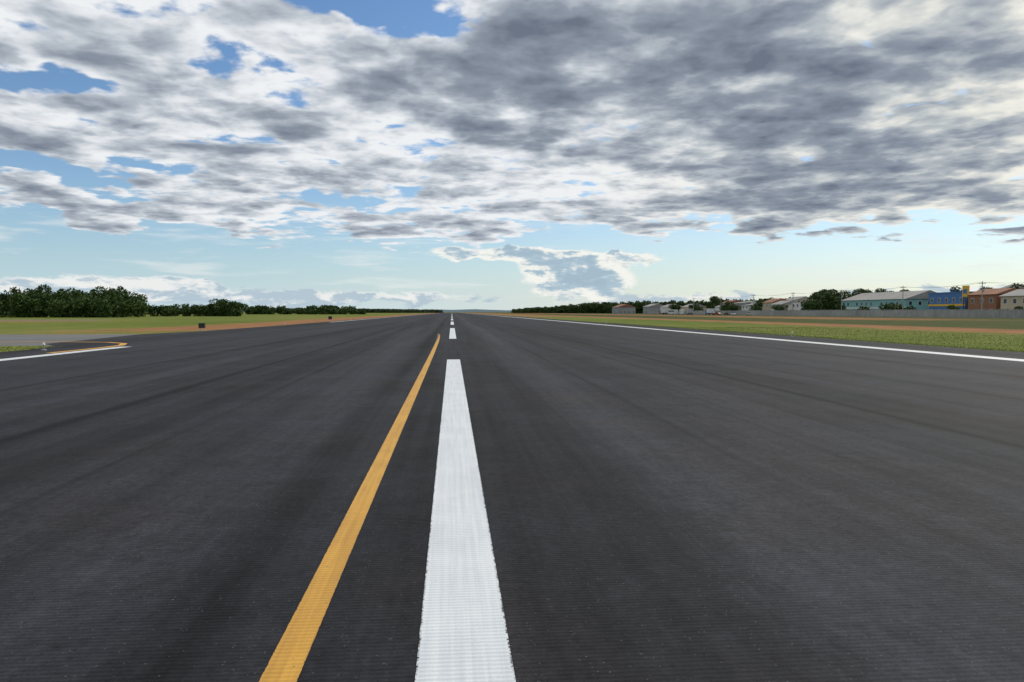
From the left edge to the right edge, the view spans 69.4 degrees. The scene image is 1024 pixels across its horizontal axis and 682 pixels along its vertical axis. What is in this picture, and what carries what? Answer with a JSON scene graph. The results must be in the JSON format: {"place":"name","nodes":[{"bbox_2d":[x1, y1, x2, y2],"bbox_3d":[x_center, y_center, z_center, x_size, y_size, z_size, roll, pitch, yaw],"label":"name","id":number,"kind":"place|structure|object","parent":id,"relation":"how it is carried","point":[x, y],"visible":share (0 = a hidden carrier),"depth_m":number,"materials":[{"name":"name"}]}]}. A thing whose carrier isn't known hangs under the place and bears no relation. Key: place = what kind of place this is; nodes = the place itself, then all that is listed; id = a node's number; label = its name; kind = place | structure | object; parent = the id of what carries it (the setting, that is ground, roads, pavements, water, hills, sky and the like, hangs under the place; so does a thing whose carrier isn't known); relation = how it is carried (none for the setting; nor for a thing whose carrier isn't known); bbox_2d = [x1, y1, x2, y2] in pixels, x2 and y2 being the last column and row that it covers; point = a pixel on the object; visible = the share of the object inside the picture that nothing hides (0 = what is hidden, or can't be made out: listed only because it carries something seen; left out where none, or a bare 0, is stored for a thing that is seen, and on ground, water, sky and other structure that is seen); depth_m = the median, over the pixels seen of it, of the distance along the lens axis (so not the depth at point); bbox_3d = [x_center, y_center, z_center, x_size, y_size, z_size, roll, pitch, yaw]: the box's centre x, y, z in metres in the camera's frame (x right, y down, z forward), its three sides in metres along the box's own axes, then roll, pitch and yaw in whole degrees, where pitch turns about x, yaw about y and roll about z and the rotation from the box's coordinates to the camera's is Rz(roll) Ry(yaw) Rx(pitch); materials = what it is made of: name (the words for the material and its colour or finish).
{"place":"outdoors","nodes":[
{"label":"outdoors","id":0,"kind":"place"},
{"bbox_2d":[0,320,53,320],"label":"taxiway","id":1,"kind":"structure","parent":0,"point":[26,320],"depth_m":143.24,"materials":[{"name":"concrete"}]},
{"bbox_2d":[437,309,510,311],"bbox_3d":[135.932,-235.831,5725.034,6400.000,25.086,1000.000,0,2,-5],"label":"hills","id":2,"kind":"structure","parent":0,"point":[473,310],"depth_m":5316.96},
{"bbox_2d":[0,312,1023,351],"bbox_3d":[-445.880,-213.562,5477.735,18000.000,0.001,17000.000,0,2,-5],"label":"ground","id":3,"kind":"structure","parent":0,"point":[147,324],"depth_m":106.31,"materials":[{"name":"green plant"}]},
{"bbox_2d":[0,334,137,345],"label":"taxiway","id":4,"kind":"structure","parent":3,"relation":"on","point":[25,340],"depth_m":46.15,"materials":[{"name":"grey asphalt"}]},
{"bbox_2d":[50,342,126,352],"bbox_3d":[-39.956,0.122,38.774,45.759,0.001,10.084,0,2,11],"label":"taxi guidance marking","id":5,"kind":"object","parent":4,"relation":"on","point":[121,344],"visible":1,"depth_m":34.22,"materials":[{"name":"yellow paint"}]},
{"bbox_2d":[0,284,149,317],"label":"forest","id":6,"kind":"object","parent":3,"relation":"on","point":[74,302],"visible":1,"depth_m":222.88,"materials":[{"name":"green plant"}]},
{"bbox_2d":[132,302,243,315],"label":"tree row","id":7,"kind":"object","parent":3,"relation":"on","point":[171,310],"visible":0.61,"depth_m":277.45,"materials":[{"name":"green plant"}]},
{"bbox_2d":[198,323,205,329],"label":"runway sign","id":8,"kind":"object","parent":3,"relation":"on","point":[201,325],"visible":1,"depth_m":68.75,"materials":[{"name":"metal"}]},
{"bbox_2d":[205,298,248,315],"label":"bush clump","id":9,"kind":"object","parent":3,"relation":"on","point":[221,303],"visible":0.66,"depth_m":278.05,"materials":[{"name":"green plant"}]},
{"bbox_2d":[150,304,365,313],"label":"tree row","id":10,"kind":"object","parent":3,"relation":"on","point":[312,309],"visible":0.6,"depth_m":496.20,"materials":[{"name":"green plant"}]},
{"bbox_2d":[272,307,443,312],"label":"tree row","id":11,"kind":"object","parent":3,"relation":"on","point":[378,310],"visible":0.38,"depth_m":1281.08,"materials":[{"name":"green plant"}]},
{"bbox_2d":[0,313,1023,681],"bbox_3d":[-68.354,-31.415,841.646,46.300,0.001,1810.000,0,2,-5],"label":"runway","id":12,"kind":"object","parent":3,"relation":"on","point":[674,505],"visible":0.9,"depth_m":6.48,"materials":[{"name":"black asphalt"}]},
{"bbox_2d":[259,334,439,681],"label":"taxi guidance marking","id":13,"kind":"object","parent":12,"relation":"on","point":[286,662],"visible":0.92,"depth_m":4.65,"materials":[{"name":"yellow paint"}]},
{"bbox_2d":[415,316,515,681],"bbox_3d":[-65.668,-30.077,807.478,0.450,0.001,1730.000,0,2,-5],"label":"runway centreline marking","id":14,"kind":"object","parent":12,"relation":"on","point":[463,635],"visible":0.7,"depth_m":4.63,"materials":[{"name":"white paint"}]},
{"bbox_2d":[0,313,1023,361],"bbox_3d":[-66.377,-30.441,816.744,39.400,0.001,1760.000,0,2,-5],"label":"runway edge marking","id":15,"kind":"object","parent":12,"relation":"on","point":[1000,358],"visible":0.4,"depth_m":32.48,"materials":[{"name":"white paint"}]},
{"bbox_2d":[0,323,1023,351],"bbox_3d":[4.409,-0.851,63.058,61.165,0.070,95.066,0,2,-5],"label":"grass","id":16,"kind":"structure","parent":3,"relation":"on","point":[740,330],"depth_m":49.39,"materials":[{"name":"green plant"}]},
{"bbox_2d":[511,296,790,312],"bbox_3d":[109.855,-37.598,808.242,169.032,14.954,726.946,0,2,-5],"label":"tree row","id":17,"kind":"object","parent":3,"relation":"on","point":[598,307],"visible":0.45,"depth_m":896.91,"materials":[{"name":"green plant"}]},
{"bbox_2d":[659,309,667,313],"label":"truck","id":18,"kind":"object","parent":3,"relation":"on","point":[663,311],"visible":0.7,"depth_m":508.98,"materials":[{"name":"red paint"}]},
{"bbox_2d":[668,310,677,313],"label":"bus","id":19,"kind":"object","parent":3,"relation":"on","point":[672,311],"visible":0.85,"depth_m":486.47,"materials":[{"name":"white paint"}]},
{"bbox_2d":[668,304,681,310],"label":"tree","id":20,"kind":"object","parent":3,"relation":"on","point":[675,307],"visible":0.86,"depth_m":521.66,"materials":[{"name":"green plant"}]},
{"bbox_2d":[687,309,692,314],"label":"truck","id":21,"kind":"object","parent":3,"relation":"on","point":[690,311],"visible":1,"depth_m":435.75,"materials":[{"name":"white paint"}]},
{"bbox_2d":[688,303,703,310],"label":"tree","id":22,"kind":"object","parent":3,"relation":"on","point":[695,307],"visible":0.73,"depth_m":479.64,"materials":[{"name":"green plant"}]},
{"bbox_2d":[705,308,714,314],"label":"truck","id":23,"kind":"object","parent":3,"relation":"on","point":[709,311],"visible":0.91,"depth_m":411.01,"materials":[{"name":"blue paint"}]},
{"bbox_2d":[709,296,722,307],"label":"tree","id":24,"kind":"object","parent":3,"relation":"on","point":[714,299],"visible":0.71,"depth_m":465.89,"materials":[{"name":"green plant"}]},
{"bbox_2d":[719,301,733,310],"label":"tree","id":25,"kind":"object","parent":3,"relation":"on","point":[724,305],"visible":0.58,"depth_m":424.18,"materials":[{"name":"green plant"}]},
{"bbox_2d":[725,304,740,309],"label":"tree","id":26,"kind":"object","parent":3,"relation":"on","point":[733,307],"visible":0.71,"depth_m":411.86,"materials":[{"name":"green plant"}]},
{"bbox_2d":[752,305,761,310],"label":"tree","id":27,"kind":"object","parent":3,"relation":"on","point":[756,308],"visible":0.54,"depth_m":376.93,"materials":[{"name":"green plant"}]},
{"bbox_2d":[749,298,768,309],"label":"tree","id":28,"kind":"object","parent":3,"relation":"on","point":[758,302],"visible":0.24,"depth_m":389.86,"materials":[{"name":"green plant"}]},
{"bbox_2d":[771,305,787,310],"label":"tree","id":29,"kind":"object","parent":3,"relation":"on","point":[780,307],"visible":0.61,"depth_m":355.09,"materials":[{"name":"green plant"}]},
{"bbox_2d":[800,299,823,310],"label":"tree","id":30,"kind":"object","parent":3,"relation":"on","point":[808,305],"visible":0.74,"depth_m":318.10,"materials":[{"name":"green plant"}]},
{"bbox_2d":[806,294,827,309],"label":"tree","id":31,"kind":"object","parent":3,"relation":"on","point":[818,297],"visible":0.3,"depth_m":324.51,"materials":[{"name":"green plant"}]},
{"bbox_2d":[807,292,842,310],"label":"tree","id":32,"kind":"object","parent":3,"relation":"on","point":[829,298],"visible":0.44,"depth_m":332.02,"materials":[{"name":"green plant"}]},
{"bbox_2d":[818,289,842,309],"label":"tree","id":33,"kind":"object","parent":3,"relation":"on","point":[829,291],"visible":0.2,"depth_m":341.29,"materials":[{"name":"green plant"}]},
{"bbox_2d":[835,305,846,309],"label":"tree","id":34,"kind":"object","parent":3,"relation":"on","point":[839,307],"visible":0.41,"depth_m":298.48,"materials":[{"name":"green plant"}]},
{"bbox_2d":[831,289,851,303],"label":"tree","id":35,"kind":"object","parent":3,"relation":"on","point":[844,295],"visible":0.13,"depth_m":344.44,"materials":[{"name":"green plant"}]},
{"bbox_2d":[840,288,872,297],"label":"tree","id":36,"kind":"object","parent":3,"relation":"on","point":[859,291],"visible":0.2,"depth_m":347.77,"materials":[{"name":"green plant"}]},
{"bbox_2d":[858,306,869,309],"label":"tree","id":37,"kind":"object","parent":3,"relation":"on","point":[864,307],"visible":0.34,"depth_m":281.26,"materials":[{"name":"green plant"}]},
{"bbox_2d":[873,288,887,292],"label":"tree","id":38,"kind":"object","parent":3,"relation":"on","point":[878,290],"visible":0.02,"depth_m":345.85,"materials":[{"name":"green plant"}]},
{"bbox_2d":[878,302,894,309],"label":"tree","id":39,"kind":"object","parent":3,"relation":"on","point":[887,306],"visible":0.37,"depth_m":264.10,"materials":[{"name":"green plant"}]},
{"bbox_2d":[890,303,903,309],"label":"tree","id":40,"kind":"object","parent":3,"relation":"on","point":[896,306],"visible":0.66,"depth_m":256.90,"materials":[{"name":"green plant"}]},
{"bbox_2d":[901,305,916,309],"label":"tree","id":41,"kind":"object","parent":3,"relation":"on","point":[909,307],"visible":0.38,"depth_m":248.87,"materials":[{"name":"green plant"}]},
{"bbox_2d":[947,305,960,308],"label":"tree","id":42,"kind":"object","parent":3,"relation":"on","point":[952,307],"visible":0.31,"depth_m":227.41,"materials":[{"name":"green plant"}]},
{"bbox_2d":[950,286,961,291],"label":"tree","id":43,"kind":"object","parent":3,"relation":"on","point":[958,289],"visible":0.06,"depth_m":258.96,"materials":[{"name":"green plant"}]},
{"bbox_2d":[962,285,969,309],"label":"sign tower","id":44,"kind":"structure","parent":3,"relation":"on","point":[965,290],"depth_m":231.41,"materials":[{"name":"metal"}]},
{"bbox_2d":[979,281,985,309],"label":"utility pole","id":45,"kind":"object","parent":3,"relation":"on","point":[982,283],"visible":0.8,"depth_m":215.33,"materials":[{"name":"concrete"}]},
{"bbox_2d":[710,282,991,298],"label":"power line","id":46,"kind":"object","parent":45,"relation":"attached to","point":[870,290],"visible":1,"depth_m":271.11,"materials":[{"name":"metal"}]},
{"bbox_2d":[1006,283,1023,288],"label":"tree","id":47,"kind":"object","parent":3,"relation":"on","point":[1017,285],"visible":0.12,"depth_m":228.36,"materials":[{"name":"green plant"}]},
{"bbox_2d":[1014,306,1023,309],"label":"tree","id":48,"kind":"object","parent":3,"relation":"on","point":[1019,308],"visible":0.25,"depth_m":200.49,"materials":[{"name":"green plant"}]},
{"bbox_2d":[0,0,1023,309],"label":"sky","id":49,"kind":"structure","parent":0,"point":[370,154],"materials":[{"name":"blue"}]},
{"bbox_2d":[612,307,634,313],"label":"walls","id":50,"kind":"structure","parent":0,"point":[623,309],"depth_m":670.24,"materials":[{"name":"grey paint"}]},
{"bbox_2d":[614,304,633,306],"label":"roof","id":51,"kind":"structure","parent":50,"relation":"on","point":[623,305],"depth_m":669.60,"materials":[{"name":"tile"}]},
{"bbox_2d":[643,307,659,313],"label":"walls","id":52,"kind":"structure","parent":0,"point":[651,308],"depth_m":601.03,"materials":[{"name":"grey paint"}]},
{"bbox_2d":[643,303,663,306],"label":"roof","id":53,"kind":"structure","parent":52,"relation":"on","point":[655,305],"depth_m":600.55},
{"bbox_2d":[681,307,705,310],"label":"walls","id":54,"kind":"structure","parent":0,"point":[686,308],"depth_m":499.50,"materials":[{"name":"beige paint"}]},
{"bbox_2d":[722,300,741,302],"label":"roof","id":55,"kind":"structure","parent":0,"point":[735,301],"depth_m":487.62,"materials":[{"name":"tile"}]},
{"bbox_2d":[762,302,775,310],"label":"walls","id":56,"kind":"structure","parent":0,"point":[765,308],"depth_m":380.74,"materials":[{"name":"beige paint"}]},
{"bbox_2d":[761,298,786,302],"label":"roof","id":57,"kind":"structure","parent":56,"relation":"on","point":[775,300],"depth_m":377.99,"materials":[{"name":"tile"}]},
{"bbox_2d":[771,304,791,310],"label":"walls","id":58,"kind":"structure","parent":0,"point":[789,308],"depth_m":359.83,"materials":[{"name":"white paint"}]},
{"bbox_2d":[773,300,795,303],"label":"roof","id":59,"kind":"structure","parent":58,"relation":"on","point":[786,302],"depth_m":361.22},
{"bbox_2d":[786,296,808,299],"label":"roof","id":60,"kind":"structure","parent":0,"point":[799,298],"depth_m":396.99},
{"bbox_2d":[792,302,803,310],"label":"walls","id":61,"kind":"structure","parent":0,"point":[798,308],"depth_m":348.69,"materials":[{"name":"white paint"}]},
{"bbox_2d":[647,309,1023,317],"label":"boundary wall","id":62,"kind":"structure","parent":0,"point":[984,313],"depth_m":252.56,"materials":[{"name":"concrete"}]},
{"bbox_2d":[842,299,928,309],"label":"walls","id":63,"kind":"structure","parent":0,"point":[876,303],"depth_m":279.91,"materials":[{"name":"teal paint"}]},
{"bbox_2d":[846,307,905,308],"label":"band","id":64,"kind":"object","parent":63,"relation":"attached to","point":[860,308],"visible":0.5,"depth_m":298.94,"materials":[{"name":"white paint"}]},
{"bbox_2d":[842,290,936,300],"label":"roof","id":65,"kind":"structure","parent":63,"relation":"on","point":[922,294],"depth_m":283.00,"materials":[{"name":"grey metal"}]},
{"bbox_2d":[928,291,975,309],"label":"warehouse","id":66,"kind":"structure","parent":0,"point":[941,300],"depth_m":242.97,"materials":[{"name":"blue paint"}]},
{"bbox_2d":[931,298,961,301],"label":"windows","id":67,"kind":"structure","parent":66,"relation":"in","point":[953,299],"depth_m":242.84,"materials":[{"name":"grey glass"}]},
{"bbox_2d":[968,294,1002,309],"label":"walls","id":68,"kind":"structure","parent":0,"point":[987,305],"depth_m":222.43,"materials":[{"name":"brick"}]},
{"bbox_2d":[967,288,1016,294],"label":"roof","id":69,"kind":"structure","parent":68,"relation":"on","point":[997,291],"depth_m":222.00,"materials":[{"name":"tile"}]},
{"bbox_2d":[1000,296,1023,309],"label":"walls","id":70,"kind":"structure","parent":0,"point":[1009,305],"depth_m":210.78,"materials":[{"name":"beige paint"}]},
{"bbox_2d":[1000,289,1023,295],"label":"roof","id":71,"kind":"structure","parent":70,"relation":"on","point":[1018,292],"depth_m":212.19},
{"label":"window frames","id":72,"kind":"object","parent":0,"visible":0},
{"bbox_2d":[843,301,928,305],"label":"windows","id":73,"kind":"structure","parent":72,"relation":"attached to","point":[910,302],"depth_m":283.02,"materials":[{"name":"grey glass"}]},
{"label":"window frames","id":74,"kind":"object","parent":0,"visible":0},
{"bbox_2d":[971,298,992,302],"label":"windows","id":75,"kind":"structure","parent":74,"relation":"attached to","point":[991,300],"depth_m":224.41,"materials":[{"name":"grey glass"}]}
]}

